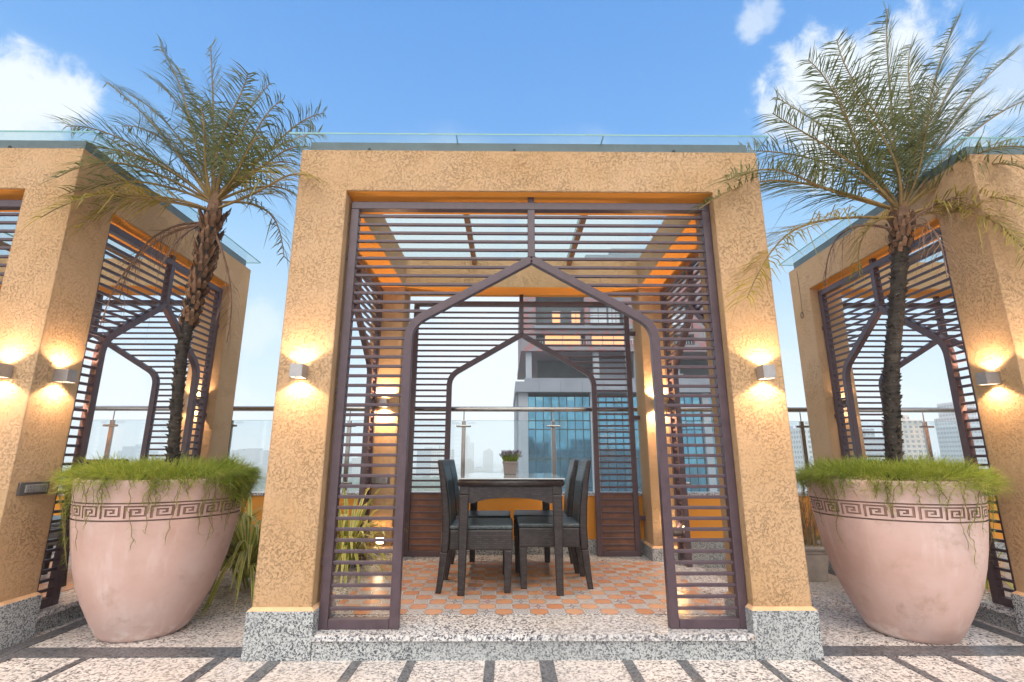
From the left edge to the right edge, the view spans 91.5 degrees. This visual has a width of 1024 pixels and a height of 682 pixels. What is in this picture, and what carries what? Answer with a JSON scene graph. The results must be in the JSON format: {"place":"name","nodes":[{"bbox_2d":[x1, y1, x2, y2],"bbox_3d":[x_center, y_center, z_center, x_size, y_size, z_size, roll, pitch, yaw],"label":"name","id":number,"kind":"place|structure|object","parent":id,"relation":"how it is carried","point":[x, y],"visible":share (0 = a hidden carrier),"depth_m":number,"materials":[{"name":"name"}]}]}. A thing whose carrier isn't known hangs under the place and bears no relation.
{"place":"outdoors","nodes":[
{"label":"outdoors","id":0,"kind":"place"},
{"bbox_2d":[41,459,127,586],"bbox_3d":[-3.397,1.343,3.778,0.537,0.872,0.424,0,-13,0],"label":"dining chair","id":1,"kind":"object","parent":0,"point":[54,535],"visible":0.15,"depth_m":3.57,"materials":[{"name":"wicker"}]},
{"bbox_2d":[161,459,502,477],"bbox_3d":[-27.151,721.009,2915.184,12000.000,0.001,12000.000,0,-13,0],"label":"ground","id":2,"kind":"structure","parent":0,"point":[498,468],"depth_m":2474.13,"materials":[{"name":"white"}]},
{"bbox_2d":[63,456,72,466],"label":"city block","id":3,"kind":"structure","parent":2,"relation":"on","point":[68,459],"depth_m":1946.60,"materials":[{"name":"grey concrete"}]},
{"bbox_2d":[116,444,157,461],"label":"city block","id":4,"kind":"structure","parent":2,"relation":"on","point":[132,451],"depth_m":953.30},
{"bbox_2d":[231,448,268,477],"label":"city block","id":5,"kind":"structure","parent":2,"relation":"on","point":[261,455],"depth_m":1001.97,"materials":[{"name":"white"}]},
{"bbox_2d":[59,475,458,490],"bbox_3d":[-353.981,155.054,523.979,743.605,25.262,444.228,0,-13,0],"label":"park canopy","id":6,"kind":"object","parent":2,"relation":"on","point":[353,480],"visible":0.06,"depth_m":512.17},
{"bbox_2d":[342,458,352,478],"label":"city block","id":7,"kind":"structure","parent":2,"relation":"on","point":[349,470],"depth_m":690.94,"materials":[{"name":"white"}]},
{"bbox_2d":[349,457,360,473],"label":"city block","id":8,"kind":"structure","parent":2,"relation":"on","point":[355,470],"depth_m":842.72,"materials":[{"name":"white"}]},
{"bbox_2d":[416,448,432,477],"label":"city block","id":9,"kind":"structure","parent":2,"relation":"on","point":[423,464],"depth_m":977.35,"materials":[{"name":"white"}]},
{"bbox_2d":[430,446,453,476],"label":"city block","id":10,"kind":"structure","parent":2,"relation":"on","point":[439,458],"depth_m":750.27,"materials":[{"name":"white"}]},
{"bbox_2d":[465,459,473,474],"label":"city block","id":11,"kind":"structure","parent":2,"relation":"on","point":[469,467],"depth_m":801.95,"materials":[{"name":"white"}]},
{"bbox_2d":[465,435,473,460],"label":"city block","id":12,"kind":"structure","parent":2,"relation":"on","point":[469,450],"depth_m":1016.89,"materials":[{"name":"grey concrete"}]},
{"bbox_2d":[473,467,486,472],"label":"city block","id":13,"kind":"structure","parent":2,"relation":"on","point":[478,470],"depth_m":802.17,"materials":[{"name":"white"}]},
{"bbox_2d":[483,449,492,472],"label":"city block","id":14,"kind":"structure","parent":2,"relation":"on","point":[488,460],"depth_m":976.42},
{"bbox_2d":[513,248,718,491],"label":"glass tower","id":15,"kind":"structure","parent":2,"relation":"on","point":[549,380],"depth_m":63.02,"materials":[{"name":"blue"}]},
{"bbox_2d":[552,311,560,322],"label":"window","id":16,"kind":"structure","parent":15,"relation":"in","point":[553,315],"depth_m":66.11,"materials":[{"name":"yellow glass"}]},
{"bbox_2d":[545,335,580,343],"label":"window","id":17,"kind":"structure","parent":15,"relation":"in","point":[546,336],"depth_m":64.83,"materials":[{"name":"yellow glass"}]},
{"bbox_2d":[571,311,580,322],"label":"window","id":18,"kind":"structure","parent":15,"relation":"in","point":[572,315],"depth_m":66.14,"materials":[{"name":"yellow glass"}]},
{"bbox_2d":[589,308,606,322],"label":"window","id":19,"kind":"structure","parent":15,"relation":"in","point":[591,309],"depth_m":66.26,"materials":[{"name":"white glass"}]},
{"bbox_2d":[591,336,623,343],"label":"window","id":20,"kind":"structure","parent":15,"relation":"in","point":[592,337],"depth_m":64.87,"materials":[{"name":"yellow glass"}]},
{"bbox_2d":[607,308,619,322],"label":"window","id":21,"kind":"structure","parent":15,"relation":"in","point":[609,309],"depth_m":66.24,"materials":[{"name":"white glass"}]},
{"bbox_2d":[671,306,685,324],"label":"window","id":22,"kind":"structure","parent":15,"relation":"in","point":[678,307],"depth_m":66.36,"materials":[{"name":"white glass"}]},
{"bbox_2d":[790,422,812,488],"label":"city block","id":23,"kind":"structure","parent":2,"relation":"on","point":[797,446],"depth_m":334.05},
{"bbox_2d":[862,429,884,461],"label":"city block","id":24,"kind":"structure","parent":2,"relation":"on","point":[873,446],"depth_m":320.11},
{"bbox_2d":[0,568,1023,681],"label":"terrace floor","id":25,"kind":"structure","parent":0,"point":[220,622],"depth_m":2.49,"materials":[{"name":"stone"}]},
{"bbox_2d":[0,130,260,649],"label":"roof pavilion","id":26,"kind":"structure","parent":25,"relation":"on","point":[51,304],"depth_m":3.17,"materials":[{"name":"beige paint"}]},
{"bbox_2d":[0,363,13,377],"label":"wall lamp","id":27,"kind":"object","parent":26,"relation":"attached to","point":[6,370],"visible":1,"depth_m":2.83,"materials":[{"name":"metal"}]},
{"bbox_2d":[16,481,49,495],"bbox_3d":[-2.744,0.846,2.865,0.025,0.072,0.185,0,-13,0],"label":"socket plate","id":28,"kind":"object","parent":26,"relation":"attached to","point":[30,488],"visible":0.96,"depth_m":2.85,"materials":[{"name":"grey plastic"}]},
{"bbox_2d":[53,369,78,382],"bbox_3d":[-2.711,0.213,3.026,0.088,0.074,0.070,0,-13,0],"label":"wall lamp","id":29,"kind":"object","parent":26,"relation":"attached to","point":[65,375],"visible":1,"depth_m":3.00,"materials":[{"name":"metal"}]},
{"bbox_2d":[70,476,243,642],"bbox_3d":[-2.201,1.300,3.081,0.914,0.884,0.914,0,-13,0],"label":"terracotta planter","id":30,"kind":"object","parent":25,"relation":"on","point":[152,585],"visible":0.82,"depth_m":2.77,"materials":[{"name":"ceramic"}]},
{"bbox_2d":[41,450,265,569],"bbox_3d":[-2.192,1.045,3.140,1.227,0.724,1.234,0,-13,0],"label":"asparagus fern","id":31,"kind":"object","parent":30,"relation":"in","point":[113,469],"visible":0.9,"depth_m":2.90,"materials":[{"name":"green plant"}]},
{"bbox_2d":[16,33,331,479],"bbox_3d":[-2.218,-0.745,3.439,2.225,3.429,1.376,0,-13,0],"label":"palm tree","id":32,"kind":"object","parent":30,"relation":"in","point":[209,224],"visible":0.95,"depth_m":3.50,"materials":[{"name":"green plant"}]},
{"bbox_2d":[196,496,261,615],"bbox_3d":[-2.010,1.563,3.822,1.350,0.668,1.267,0,-13,0],"label":"strap leaf plant","id":33,"kind":"object","parent":25,"relation":"on","point":[245,558],"visible":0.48,"depth_m":3.71,"materials":[{"name":"green plant"}]},
{"bbox_2d":[212,504,262,591],"bbox_3d":[-2.374,1.601,4.085,1.186,0.712,1.180,-7,-15,29],"label":"strap leaf plant","id":34,"kind":"object","parent":25,"relation":"on","point":[228,552],"visible":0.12,"depth_m":3.89,"materials":[{"name":"green plant"}]},
{"bbox_2d":[244,502,357,588],"bbox_3d":[-1.767,1.666,4.350,1.056,0.707,1.220,9,-16,-34],"label":"strap leaf plant","id":35,"kind":"object","parent":25,"relation":"on","point":[338,542],"visible":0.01,"depth_m":4.10,"materials":[{"name":"green plant"}]},
{"bbox_2d":[334,488,409,591],"bbox_3d":[-1.307,1.540,3.970,1.224,0.782,1.126,0,-13,0],"label":"strap leaf plant","id":36,"kind":"object","parent":25,"relation":"on","point":[348,545],"visible":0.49,"depth_m":3.89,"materials":[{"name":"green plant"}]},
{"bbox_2d":[0,569,1023,681],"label":"paving band","id":37,"kind":"object","parent":25,"relation":"on","point":[221,654],"visible":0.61,"depth_m":2.61,"materials":[{"name":"stone"}]},
{"bbox_2d":[52,491,1006,567],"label":"parapet wall","id":38,"kind":"structure","parent":25,"relation":"on","point":[511,505],"depth_m":4.79,"materials":[{"name":"orange paint"}]},
{"bbox_2d":[75,406,978,491],"bbox_3d":[0.093,1.087,5.018,32.000,0.850,0.057,0,-13,0],"label":"glass railing","id":39,"kind":"object","parent":38,"relation":"on","point":[801,426],"visible":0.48,"depth_m":5.07,"materials":[{"name":"silver metal"}]},
{"bbox_2d":[241,132,823,660],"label":"roof pavilion","id":40,"kind":"structure","parent":25,"relation":"on","point":[663,596],"depth_m":3.09,"materials":[{"name":"paint"}]},
{"bbox_2d":[289,363,307,378],"bbox_3d":[-1.216,0.173,2.845,0.070,0.074,0.088,0,-13,0],"label":"wall lamp","id":41,"kind":"object","parent":40,"relation":"attached to","point":[298,371],"visible":1,"depth_m":2.81,"materials":[{"name":"metal"}]},
{"bbox_2d":[372,473,389,483],"bbox_3d":[-1.203,1.251,4.511,0.190,0.100,0.025,0,-13,0],"label":"socket plate","id":42,"kind":"object","parent":40,"relation":"attached to","point":[380,480],"visible":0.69,"depth_m":4.50,"materials":[{"name":"grey plastic"}]},
{"bbox_2d":[379,398,388,402],"bbox_3d":[-1.192,0.576,4.635,0.070,0.074,0.088,0,-13,0],"label":"wall lamp","id":43,"kind":"object","parent":40,"relation":"attached to","point":[383,400],"visible":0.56,"depth_m":4.60,"materials":[{"name":"metal"}]},
{"bbox_2d":[435,460,512,593],"bbox_3d":[-0.261,1.312,3.625,0.537,0.872,0.424,0,-13,0],"label":"dining chair","id":44,"kind":"object","parent":40,"relation":"on","point":[490,533],"visible":1,"depth_m":3.41,"materials":[{"name":"dark wood"},{"name":"leather"}]},
{"bbox_2d":[446,459,510,573],"bbox_3d":[-0.281,1.438,4.170,0.537,0.872,0.424,0,-13,0],"label":"dining chair","id":45,"kind":"object","parent":40,"relation":"on","point":[489,514],"visible":0.26,"depth_m":4.12,"materials":[{"name":"dark wood"},{"name":"leather"}]},
{"bbox_2d":[457,473,564,595],"bbox_3d":[-0.014,1.437,3.896,0.742,0.751,1.178,0,-13,0],"label":"dining table","id":46,"kind":"object","parent":40,"relation":"on","point":[544,488],"visible":0.97,"depth_m":3.40,"materials":[{"name":"dark wood"},{"name":"glass"}]},
{"bbox_2d":[499,450,522,473],"bbox_3d":[-0.010,1.017,4.197,0.198,0.202,0.211,0,-13,0],"label":"flower pot","id":47,"kind":"object","parent":46,"relation":"on","point":[509,462],"visible":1,"depth_m":4.13,"materials":[{"name":"beige ceramic"}]},
{"bbox_2d":[513,459,579,573],"bbox_3d":[0.284,1.448,4.208,0.537,0.872,0.424,0,-13,1],"label":"dining chair","id":48,"kind":"object","parent":40,"relation":"on","point":[570,486],"visible":0.52,"depth_m":4.06,"materials":[{"name":"dark painted wood"},{"name":"black leather"}]},
{"bbox_2d":[517,460,592,588],"bbox_3d":[0.310,1.338,3.737,0.537,0.872,0.424,0,-13,0],"label":"dining chair","id":49,"kind":"object","parent":40,"relation":"on","point":[535,531],"visible":1,"depth_m":3.53,"materials":[{"name":"dark wood"},{"name":"leather"}]},
{"bbox_2d":[673,531,681,537],"bbox_3d":[1.432,1.670,4.335,0.080,0.087,0.095,0,-13,0],"label":"floor floodlight","id":50,"kind":"object","parent":40,"relation":"attached to","point":[677,533],"visible":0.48,"depth_m":4.30,"materials":[{"name":"grey plastic"}]},
{"bbox_2d":[756,365,776,379],"bbox_3d":[1.459,0.181,2.868,0.070,0.074,0.088,0,-13,0],"label":"wall lamp","id":51,"kind":"object","parent":40,"relation":"attached to","point":[765,372],"visible":1,"depth_m":2.83,"materials":[{"name":"metal"}]},
{"bbox_2d":[799,490,828,581],"bbox_3d":[2.599,1.602,4.344,0.716,0.879,0.660,-4,-14,18],"label":"plastic plant pot","id":52,"kind":"object","parent":25,"relation":"on","point":[817,558],"visible":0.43,"depth_m":4.18,"materials":[{"name":"grey plastic"}]},
{"bbox_2d":[806,476,988,643],"bbox_3d":[2.389,1.303,3.072,0.914,0.884,0.914,4,-14,-17],"label":"terracotta planter","id":53,"kind":"object","parent":25,"relation":"on","point":[912,572],"visible":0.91,"depth_m":2.76,"materials":[{"name":"ceramic"}]},
{"bbox_2d":[681,1,1023,480],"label":"palm tree","id":54,"kind":"object","parent":53,"relation":"in","point":[900,217],"visible":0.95,"depth_m":3.49,"materials":[{"name":"green plant"}]},
{"bbox_2d":[795,449,1020,568],"bbox_3d":[2.386,1.027,3.143,1.226,0.693,1.225,-10,-17,38],"label":"asparagus fern","id":55,"kind":"object","parent":53,"relation":"in","point":[911,468],"visible":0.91,"depth_m":2.87,"materials":[{"name":"green plant"}]},
{"bbox_2d":[779,137,1023,636],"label":"roof pavilion","id":56,"kind":"structure","parent":25,"relation":"on","point":[988,307],"depth_m":3.38,"materials":[{"name":"beige paint"}]},
{"bbox_2d":[975,372,1000,384],"bbox_3d":[2.936,0.231,3.075,0.088,0.074,0.070,0,-13,0],"label":"wall lamp","id":57,"kind":"object","parent":56,"relation":"attached to","point":[987,378],"visible":1,"depth_m":3.05,"materials":[{"name":"metal"}]},
{"bbox_2d":[985,548,1013,589],"bbox_3d":[3.408,1.664,3.577,0.542,0.371,0.565,12,-18,-42],"label":"strap leaf plant","id":58,"kind":"object","parent":25,"relation":"on","point":[1009,584],"visible":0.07,"depth_m":3.47,"materials":[{"name":"plant"}]},
{"bbox_2d":[0,0,1023,460],"label":"sky","id":59,"kind":"structure","parent":0,"point":[629,67],"materials":[{"name":"blue"}]},
{"bbox_2d":[795,458,813,491],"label":"city block","id":60,"kind":"structure","parent":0,"point":[801,466],"depth_m":285.83,"materials":[{"name":"white"}]},
{"bbox_2d":[881,415,928,476],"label":"city block","id":61,"kind":"structure","parent":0,"point":[913,444],"depth_m":321.26,"materials":[{"name":"white concrete"}]},
{"bbox_2d":[934,401,987,466],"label":"city block","id":62,"kind":"structure","parent":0,"point":[948,437],"depth_m":377.77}
]}

